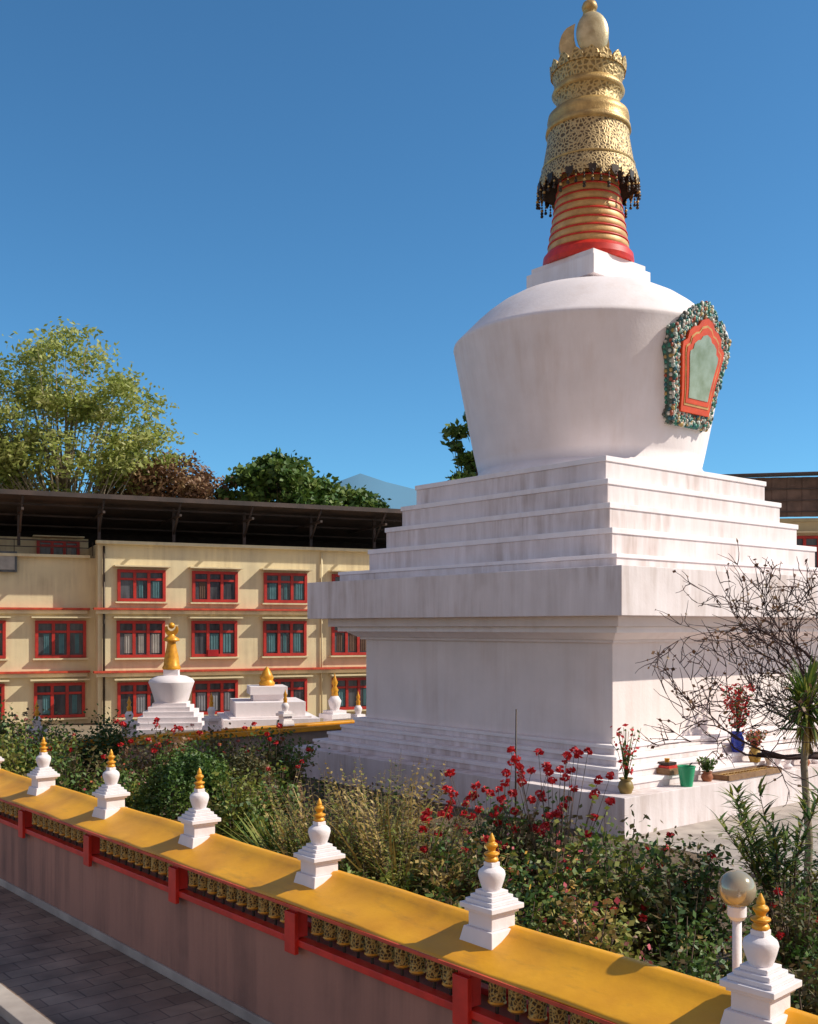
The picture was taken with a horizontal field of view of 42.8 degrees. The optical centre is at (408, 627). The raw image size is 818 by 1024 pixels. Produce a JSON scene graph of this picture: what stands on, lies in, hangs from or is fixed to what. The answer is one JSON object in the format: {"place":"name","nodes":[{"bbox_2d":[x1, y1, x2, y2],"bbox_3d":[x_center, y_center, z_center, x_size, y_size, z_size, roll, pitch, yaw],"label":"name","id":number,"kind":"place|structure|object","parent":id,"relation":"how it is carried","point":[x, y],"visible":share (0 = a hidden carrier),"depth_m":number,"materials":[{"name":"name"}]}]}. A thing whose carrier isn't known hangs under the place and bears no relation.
{"place":"outdoors","nodes":[
{"label":"outdoors","id":0,"kind":"place"},
{"bbox_2d":[0,886,249,1023],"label":"paved path","id":1,"kind":"structure","parent":0,"point":[54,969],"depth_m":12.71,"materials":[{"name":"stone"}]},
{"bbox_2d":[0,984,52,1023],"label":"path kerb","id":2,"kind":"structure","parent":1,"relation":"on","point":[14,1009],"depth_m":11.40,"materials":[{"name":"concrete"}]},
{"bbox_2d":[0,813,548,1023],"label":"masonry","id":3,"kind":"object","parent":1,"relation":"on","point":[250,975],"visible":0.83,"depth_m":12.07,"materials":[{"name":"paint"}]},
{"bbox_2d":[0,809,591,1023],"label":"perimeter wall","id":4,"kind":"structure","parent":3,"relation":"on","point":[462,1002],"depth_m":10.58,"materials":[{"name":"red paint"}]},
{"bbox_2d":[0,801,600,1023],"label":"prayer wheels","id":5,"kind":"object","parent":4,"relation":"attached to","point":[435,972],"visible":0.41,"depth_m":10.13,"materials":[{"name":"brown metal"}]},
{"bbox_2d":[0,768,817,1023],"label":"yellow coping","id":6,"kind":"object","parent":4,"relation":"on","point":[601,986],"visible":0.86,"depth_m":9.25,"materials":[{"name":"paint"}]},
{"bbox_2d":[27,737,59,795],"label":"stupa","id":7,"kind":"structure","parent":6,"relation":"on","point":[43,775],"depth_m":16.56,"materials":[{"name":"white paint"}]},
{"bbox_2d":[92,749,129,818],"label":"stupa","id":8,"kind":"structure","parent":6,"relation":"on","point":[110,794],"depth_m":14.62,"materials":[{"name":"white paint"}]},
{"bbox_2d":[178,768,220,848],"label":"stupa","id":9,"kind":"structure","parent":6,"relation":"on","point":[199,820],"depth_m":12.67,"materials":[{"name":"white paint"}]},
{"bbox_2d":[293,798,344,888],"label":"stupa","id":10,"kind":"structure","parent":6,"relation":"on","point":[319,857],"depth_m":10.73,"materials":[{"name":"white paint"}]},
{"bbox_2d":[460,833,523,949],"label":"stupa","id":11,"kind":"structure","parent":6,"relation":"on","point":[492,906],"depth_m":8.79,"materials":[{"name":"white paint"}]},
{"bbox_2d":[719,893,801,1023],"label":"stupa","id":12,"kind":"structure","parent":6,"relation":"on","point":[760,984],"depth_m":6.86,"materials":[{"name":"white paint"}]},
{"bbox_2d":[202,692,220,731],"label":"stupa","id":13,"kind":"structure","parent":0,"point":[211,718],"depth_m":33.16,"materials":[{"name":"white paint"}]},
{"bbox_2d":[276,690,294,725],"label":"stupa","id":14,"kind":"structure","parent":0,"point":[285,715],"depth_m":34.95,"materials":[{"name":"white paint"}]},
{"bbox_2d":[0,715,723,858],"bbox_3d":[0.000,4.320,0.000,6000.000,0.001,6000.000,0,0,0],"label":"ground","id":15,"kind":"structure","parent":0,"point":[85,726],"depth_m":44.09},
{"bbox_2d":[0,316,197,495],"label":"eucalyptus tree","id":16,"kind":"object","parent":15,"relation":"on","point":[117,456],"visible":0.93,"depth_m":60.53,"materials":[{"name":"green plant"}]},
{"bbox_2d":[87,449,241,499],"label":"red leaf tree","id":17,"kind":"object","parent":15,"relation":"on","point":[180,483],"visible":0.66,"depth_m":61.47,"materials":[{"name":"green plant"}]},
{"bbox_2d":[2,719,354,773],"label":"wall","id":18,"kind":"structure","parent":15,"relation":"on","point":[310,731],"depth_m":33.94,"materials":[{"name":"paint"}]},
{"bbox_2d":[27,701,47,743],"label":"stupa","id":19,"kind":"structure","parent":18,"relation":"on","point":[36,713],"depth_m":29.57,"materials":[{"name":"white paint"}]},
{"bbox_2d":[121,697,139,736],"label":"stupa","id":20,"kind":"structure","parent":18,"relation":"on","point":[127,714],"depth_m":31.37,"materials":[{"name":"white paint"}]},
{"bbox_2d":[136,622,203,734],"bbox_3d":[-8.200,2.065,36.000,2.600,4.470,2.600,0,0,-6],"label":"stupa","id":21,"kind":"object","parent":18,"relation":"on","point":[171,706],"visible":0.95,"depth_m":35.38,"materials":[{"name":"white paint"}]},
{"bbox_2d":[319,674,350,721],"bbox_3d":[-2.850,2.927,40.000,0.874,2.346,0.874,0,0,-40],"label":"chorten","id":22,"kind":"object","parent":18,"relation":"on","point":[334,713],"visible":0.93,"depth_m":39.84,"materials":[{"name":"white paint"}]},
{"bbox_2d":[348,692,365,719],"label":"chorten","id":23,"kind":"object","parent":18,"relation":"on","point":[358,709],"visible":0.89,"depth_m":41.90,"materials":[{"name":"white paint"}]},
{"bbox_2d":[0,544,368,725],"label":"walls","id":24,"kind":"structure","parent":15,"relation":"on","point":[42,582],"depth_m":46.90,"materials":[{"name":"beige paint"}]},
{"bbox_2d":[0,565,365,721],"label":"windows","id":25,"kind":"structure","parent":24,"relation":"attached to","point":[66,640],"depth_m":47.71,"materials":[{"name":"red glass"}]},
{"bbox_2d":[0,540,371,723],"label":"floor bands","id":26,"kind":"object","parent":24,"relation":"attached to","point":[77,673],"visible":0.71,"depth_m":46.91,"materials":[{"name":"brown paint"}]},
{"bbox_2d":[0,489,401,571],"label":"terrace roof","id":27,"kind":"structure","parent":24,"relation":"on","point":[50,522],"depth_m":49.41,"materials":[{"name":"brown metal"}]},
{"bbox_2d":[217,667,319,728],"bbox_3d":[-5.250,2.875,38.500,4.000,2.850,4.000,0,0,-14],"label":"stepped shrine","id":28,"kind":"object","parent":15,"relation":"on","point":[261,705],"visible":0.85,"depth_m":37.44,"materials":[{"name":"white paint"}]},
{"bbox_2d":[212,447,350,505],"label":"broadleaf tree","id":29,"kind":"object","parent":15,"relation":"on","point":[278,476],"visible":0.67,"depth_m":62.49,"materials":[{"name":"green plant"}]},
{"bbox_2d":[291,473,385,507],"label":"broadleaf tree","id":30,"kind":"object","parent":15,"relation":"on","point":[357,498],"visible":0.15,"depth_m":64.95,"materials":[{"name":"green plant"}]},
{"bbox_2d":[355,487,392,508],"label":"dark tree","id":31,"kind":"object","parent":15,"relation":"on","point":[380,503],"visible":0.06,"depth_m":67.79,"materials":[{"name":"green plant"}]},
{"bbox_2d":[440,411,477,480],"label":"magnolia tree","id":32,"kind":"object","parent":15,"relation":"on","point":[465,459],"visible":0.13,"depth_m":53.73,"materials":[{"name":"green plant"}]},
{"bbox_2d":[336,473,416,508],"bbox_3d":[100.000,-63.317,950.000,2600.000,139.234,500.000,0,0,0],"label":"distant hills","id":33,"kind":"structure","parent":0,"point":[400,496],"depth_m":886.77,"materials":[{"name":"blue"}]},
{"bbox_2d":[0,0,817,517],"label":"sky","id":34,"kind":"structure","parent":0,"point":[291,218],"materials":[{"name":"blue"}]},
{"bbox_2d":[56,773,799,1006],"bbox_3d":[2.013,4.310,15.618,10.800,0.001,37.300,0,0,-40],"label":"garden bed","id":35,"kind":"object","parent":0,"point":[674,861],"depth_m":21.28,"materials":[{"name":"soil"}]},
{"bbox_2d":[0,712,83,776],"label":"leafy shrub","id":36,"kind":"object","parent":35,"relation":"on","point":[19,764],"visible":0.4,"depth_m":25.75,"materials":[{"name":"green plant"}]},
{"bbox_2d":[0,699,86,767],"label":"leafy shrub","id":37,"kind":"object","parent":35,"relation":"on","point":[4,729],"visible":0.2,"depth_m":29.09,"materials":[{"name":"green plant"}]},
{"bbox_2d":[18,738,120,794],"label":"rose bush","id":38,"kind":"object","parent":35,"relation":"on","point":[70,778],"visible":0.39,"depth_m":23.35,"materials":[{"name":"green plant"}]},
{"bbox_2d":[54,703,145,775],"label":"leafy shrub","id":39,"kind":"object","parent":35,"relation":"on","point":[104,736],"visible":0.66,"depth_m":30.20,"materials":[{"name":"green plant"}]},
{"bbox_2d":[80,754,150,810],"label":"rose bush","id":40,"kind":"object","parent":35,"relation":"on","point":[129,786],"visible":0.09,"depth_m":21.97,"materials":[{"name":"green plant"}]},
{"bbox_2d":[103,717,207,795],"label":"rose bush","id":41,"kind":"object","parent":35,"relation":"on","point":[135,765],"visible":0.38,"depth_m":25.35,"materials":[{"name":"green plant"}]},
{"bbox_2d":[129,740,244,831],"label":"round bush","id":42,"kind":"object","parent":35,"relation":"on","point":[175,771],"visible":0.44,"depth_m":20.57,"materials":[{"name":"green plant"}]},
{"bbox_2d":[176,722,261,780],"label":"rose bush","id":43,"kind":"object","parent":35,"relation":"on","point":[221,744],"visible":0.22,"depth_m":26.95,"materials":[{"name":"green plant"}]},
{"bbox_2d":[206,766,276,844],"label":"yellow leaf shrub","id":44,"kind":"object","parent":35,"relation":"on","point":[234,808],"visible":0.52,"depth_m":18.50,"materials":[{"name":"green plant"}]},
{"bbox_2d":[209,746,288,839],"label":"round bush","id":45,"kind":"object","parent":35,"relation":"on","point":[244,764],"visible":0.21,"depth_m":21.58,"materials":[{"name":"green plant"}]},
{"bbox_2d":[237,760,313,833],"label":"yellow leaf shrub","id":46,"kind":"object","parent":35,"relation":"on","point":[280,795],"visible":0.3,"depth_m":20.10,"materials":[{"name":"green plant"}]},
{"bbox_2d":[233,720,329,797],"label":"rose bush","id":47,"kind":"object","parent":35,"relation":"on","point":[275,757],"visible":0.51,"depth_m":25.32,"materials":[{"name":"green plant"}]},
{"bbox_2d":[232,781,378,863],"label":"clump","id":48,"kind":"object","parent":35,"relation":"on","point":[290,824],"visible":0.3,"depth_m":16.53,"materials":[{"name":"green plant"}]},
{"bbox_2d":[256,760,426,870],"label":"clump","id":49,"kind":"object","parent":35,"relation":"on","point":[293,847],"visible":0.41,"depth_m":15.39,"materials":[{"name":"green plant"}]},
{"bbox_2d":[292,806,422,878],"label":"tall fern clump","id":50,"kind":"object","parent":35,"relation":"on","point":[350,854],"visible":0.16,"depth_m":14.84,"materials":[{"name":"green plant"}]},
{"bbox_2d":[286,755,459,869],"bbox_3d":[-0.373,3.140,15.791,3.015,2.326,3.040,0,0,-11],"label":"clump","id":51,"kind":"object","parent":35,"relation":"on","point":[384,827],"visible":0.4,"depth_m":15.91,"materials":[{"name":"green plant"}]},
{"bbox_2d":[344,863,418,893],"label":"leafy shrub","id":52,"kind":"object","parent":35,"relation":"on","point":[382,879],"visible":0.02,"depth_m":13.20,"materials":[{"name":"green plant"}]},
{"bbox_2d":[339,849,425,894],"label":"tall fern clump","id":53,"kind":"object","parent":35,"relation":"on","point":[386,868],"visible":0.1,"depth_m":13.90,"materials":[{"name":"green plant"}]},
{"bbox_2d":[274,752,513,897],"bbox_3d":[-0.148,3.047,14.617,3.239,2.513,3.037,0,0,-31],"label":"clump","id":54,"kind":"object","parent":35,"relation":"on","point":[365,851],"visible":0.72,"depth_m":14.32,"materials":[{"name":"green plant"}]},
{"bbox_2d":[366,816,487,902],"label":"tall fern clump","id":55,"kind":"object","parent":35,"relation":"on","point":[402,879],"visible":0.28,"depth_m":13.90,"materials":[{"name":"green plant"}]},
{"bbox_2d":[79,749,817,973],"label":"ground cover foliage","id":56,"kind":"object","parent":35,"relation":"on","point":[597,824],"visible":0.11,"depth_m":21.05,"materials":[{"name":"green plant"}]},
{"bbox_2d":[217,797,311,851],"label":"agave plant","id":57,"kind":"object","parent":56,"relation":"on","point":[254,838],"visible":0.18,"depth_m":17.95,"materials":[{"name":"green plant"}]},
{"bbox_2d":[231,816,301,854],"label":"agave plant","id":58,"kind":"object","parent":56,"relation":"on","point":[262,843],"visible":0.09,"depth_m":17.04,"materials":[{"name":"green plant"}]},
{"bbox_2d":[258,825,345,856],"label":"agave plant","id":59,"kind":"object","parent":56,"relation":"on","point":[287,848],"visible":0.02,"depth_m":15.91,"materials":[{"name":"green plant"}]},
{"bbox_2d":[425,887,486,981],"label":"leafy shrub","id":60,"kind":"object","parent":35,"relation":"on","point":[440,889],"visible":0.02,"depth_m":11.87,"materials":[{"name":"green plant"}]},
{"bbox_2d":[417,805,500,886],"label":"red flower bush","id":61,"kind":"object","parent":35,"relation":"on","point":[440,813],"visible":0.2,"depth_m":14.22,"materials":[{"name":"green plant"}]},
{"bbox_2d":[407,832,529,909],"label":"leafy shrub","id":62,"kind":"object","parent":35,"relation":"on","point":[459,892],"visible":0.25,"depth_m":13.23,"materials":[{"name":"green plant"}]},
{"bbox_2d":[418,759,567,891],"bbox_3d":[1.242,3.120,15.222,2.224,2.378,2.296,0,0,0],"label":"red flower bush","id":63,"kind":"object","parent":35,"relation":"on","point":[498,834],"visible":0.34,"depth_m":15.04,"materials":[{"name":"green plant"}]},
{"bbox_2d":[514,709,516,843],"bbox_3d":[1.750,2.825,17.200,0.160,2.950,0.160,0,0,0],"label":"thin pole","id":64,"kind":"object","parent":35,"relation":"on","point":[516,755],"visible":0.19,"depth_m":17.19,"materials":[{"name":"brown metal"}]},
{"bbox_2d":[481,884,566,998],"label":"leafy shrub","id":65,"kind":"object","parent":35,"relation":"on","point":[534,925],"visible":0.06,"depth_m":11.30,"materials":[{"name":"green plant"}]},
{"bbox_2d":[458,819,639,941],"bbox_3d":[1.658,3.301,12.486,2.132,2.030,1.756,0,0,0],"label":"leafy shrub","id":66,"kind":"object","parent":35,"relation":"on","point":[509,885],"visible":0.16,"depth_m":12.34,"materials":[{"name":"green plant"}]},
{"bbox_2d":[489,745,614,909],"bbox_3d":[2.072,2.997,14.914,1.878,2.638,1.791,0,0,0],"label":"red flower bush","id":67,"kind":"object","parent":35,"relation":"on","point":[556,813],"visible":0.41,"depth_m":14.84,"materials":[{"name":"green plant"}]},
{"bbox_2d":[518,860,666,1021],"bbox_3d":[1.854,3.365,10.869,1.576,1.886,1.545,0,0,-34],"label":"leafy shrub","id":68,"kind":"object","parent":35,"relation":"on","point":[585,934],"visible":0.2,"depth_m":10.93,"materials":[{"name":"green plant"}]},
{"bbox_2d":[522,784,695,962],"bbox_3d":[2.386,3.118,12.579,2.032,2.382,2.072,0,0,0],"label":"leafy shrub","id":69,"kind":"object","parent":35,"relation":"on","point":[628,898],"visible":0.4,"depth_m":12.47,"materials":[{"name":"green plant"}]},
{"bbox_2d":[606,820,751,978],"bbox_3d":[3.200,3.280,12.166,1.654,2.056,1.596,0,0,0],"label":"leafy shrub","id":70,"kind":"object","parent":35,"relation":"on","point":[696,899],"visible":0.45,"depth_m":12.05,"materials":[{"name":"green plant"}]},
{"bbox_2d":[643,897,730,983],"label":"shrub","id":71,"kind":"object","parent":35,"relation":"on","point":[693,967],"visible":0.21,"depth_m":10.22,"materials":[{"name":"green plant"}]},
{"bbox_2d":[695,925,749,983],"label":"dry shrub","id":72,"kind":"object","parent":35,"relation":"on","point":[724,973],"visible":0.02,"depth_m":10.70,"materials":[{"name":"green plant"}]},
{"bbox_2d":[636,538,817,806],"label":"bare tree","id":73,"kind":"object","parent":35,"relation":"on","point":[763,753],"visible":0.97,"depth_m":14.52,"materials":[{"name":"brown plant"}]},
{"bbox_2d":[718,870,755,971],"bbox_3d":[2.470,3.065,7.850,0.280,2.470,0.280,0,0,0],"label":"garden globe lamp","id":74,"kind":"object","parent":35,"relation":"on","point":[737,891],"visible":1,"depth_m":7.79,"materials":[{"name":"white paint"}]},
{"bbox_2d":[707,767,817,957],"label":"oleander shrub","id":75,"kind":"object","parent":35,"relation":"on","point":[761,860],"visible":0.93,"depth_m":12.23,"materials":[{"name":"green plant"}]},
{"bbox_2d":[726,861,817,996],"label":"leafy shrub","id":76,"kind":"object","parent":35,"relation":"on","point":[795,940],"visible":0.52,"depth_m":11.53,"materials":[{"name":"green plant"}]},
{"bbox_2d":[749,834,817,942],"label":"leafy shrub","id":77,"kind":"object","parent":35,"relation":"on","point":[803,883],"visible":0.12,"depth_m":13.00,"materials":[{"name":"green plant"}]},
{"bbox_2d":[760,650,817,908],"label":"dracaena tree","id":78,"kind":"object","parent":35,"relation":"on","point":[801,685],"visible":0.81,"depth_m":14.15,"materials":[{"name":"green plant"}]},
{"bbox_2d":[775,944,817,1015],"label":"leafy shrub","id":79,"kind":"object","parent":35,"relation":"on","point":[806,1002],"visible":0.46,"depth_m":9.56,"materials":[{"name":"green plant"}]},
{"bbox_2d":[265,758,817,857],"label":"stupa courtyard","id":80,"kind":"structure","parent":0,"point":[694,830],"depth_m":22.10,"materials":[{"name":"grey stone"}]},
{"bbox_2d":[290,0,817,837],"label":"buddhist stupa","id":81,"kind":"object","parent":80,"relation":"on","point":[530,576],"visible":0.99,"depth_m":26.66,"materials":[{"name":"paint"}]},
{"bbox_2d":[610,724,640,793],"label":"potted flower","id":82,"kind":"object","parent":81,"relation":"on","point":[625,785],"visible":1,"depth_m":21.98,"materials":[{"name":"red plant"}]},
{"bbox_2d":[656,758,678,775],"bbox_3d":[5.796,3.110,23.416,0.500,0.340,0.500,0,0,-40],"label":"offering box","id":83,"kind":"object","parent":81,"relation":"on","point":[667,767],"visible":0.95,"depth_m":23.25,"materials":[{"name":"brown wood"}]},
{"bbox_2d":[677,765,695,786],"bbox_3d":[6.112,3.275,22.963,0.400,0.450,0.400,0,0,0],"label":"green bucket","id":84,"kind":"object","parent":81,"relation":"on","point":[686,775],"visible":0.99,"depth_m":22.83,"materials":[{"name":"plastic"}]},
{"bbox_2d":[696,756,717,781],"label":"potted plant","id":85,"kind":"object","parent":81,"relation":"on","point":[707,775],"visible":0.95,"depth_m":23.64,"materials":[{"name":"green plant"}]},
{"bbox_2d":[719,683,754,752],"bbox_3d":[8.078,2.216,25.592,0.868,1.688,0.901,0,0,0],"label":"flower vase","id":86,"kind":"object","parent":81,"relation":"on","point":[735,742],"visible":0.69,"depth_m":25.51,"materials":[{"name":"blue ceramic"}]},
{"bbox_2d":[711,765,781,780],"bbox_3d":[7.960,3.440,24.650,2.280,0.120,0.560,0,0,-40],"label":"butter lamp tray","id":87,"kind":"object","parent":81,"relation":"on","point":[744,773],"visible":0.98,"depth_m":24.47,"materials":[{"name":"brown wood"}]},
{"bbox_2d":[742,729,767,761],"bbox_3d":[8.430,2.867,25.374,0.640,0.826,0.596,0,0,0],"label":"flower vase","id":88,"kind":"object","parent":81,"relation":"on","point":[754,751],"visible":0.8,"depth_m":25.32,"materials":[{"name":"plant"}]},
{"bbox_2d":[764,758,773,767],"bbox_3d":[8.813,3.340,25.499,0.260,0.320,0.260,0,0,0],"label":"offering bowl","id":89,"kind":"object","parent":81,"relation":"on","point":[769,762],"visible":0.42,"depth_m":25.44,"materials":[{"name":"white ceramic"}]},
{"bbox_2d":[774,759,782,767],"bbox_3d":[9.075,3.340,25.654,0.260,0.320,0.260,0,0,0],"label":"offering bowl","id":90,"kind":"object","parent":81,"relation":"on","point":[777,762],"visible":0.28,"depth_m":25.59,"materials":[{"name":"white ceramic"}]},
{"bbox_2d":[783,759,792,768],"bbox_3d":[9.369,3.340,25.771,0.260,0.320,0.260,0,0,0],"label":"offering bowl","id":91,"kind":"object","parent":81,"relation":"on","point":[787,765],"visible":0.56,"depth_m":25.70,"materials":[{"name":"white ceramic"}]},
{"bbox_2d":[798,747,809,765],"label":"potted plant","id":92,"kind":"object","parent":81,"relation":"on","point":[800,752],"visible":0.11,"depth_m":26.37,"materials":[{"name":"green plant"}]},
{"bbox_2d":[810,750,817,763],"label":"offering bowl","id":93,"kind":"object","parent":81,"relation":"on","point":[813,761],"visible":0.44,"depth_m":26.74,"materials":[{"name":"white ceramic"}]},
{"bbox_2d":[708,836,817,889],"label":"garden paving","id":94,"kind":"structure","parent":0,"point":[752,875],"depth_m":18.66,"materials":[{"name":"grey stone"}]},
{"bbox_2d":[722,471,817,567],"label":"building","id":95,"kind":"structure","parent":0,"point":[796,496],"depth_m":45.98,"materials":[{"name":"brown"}]}
]}

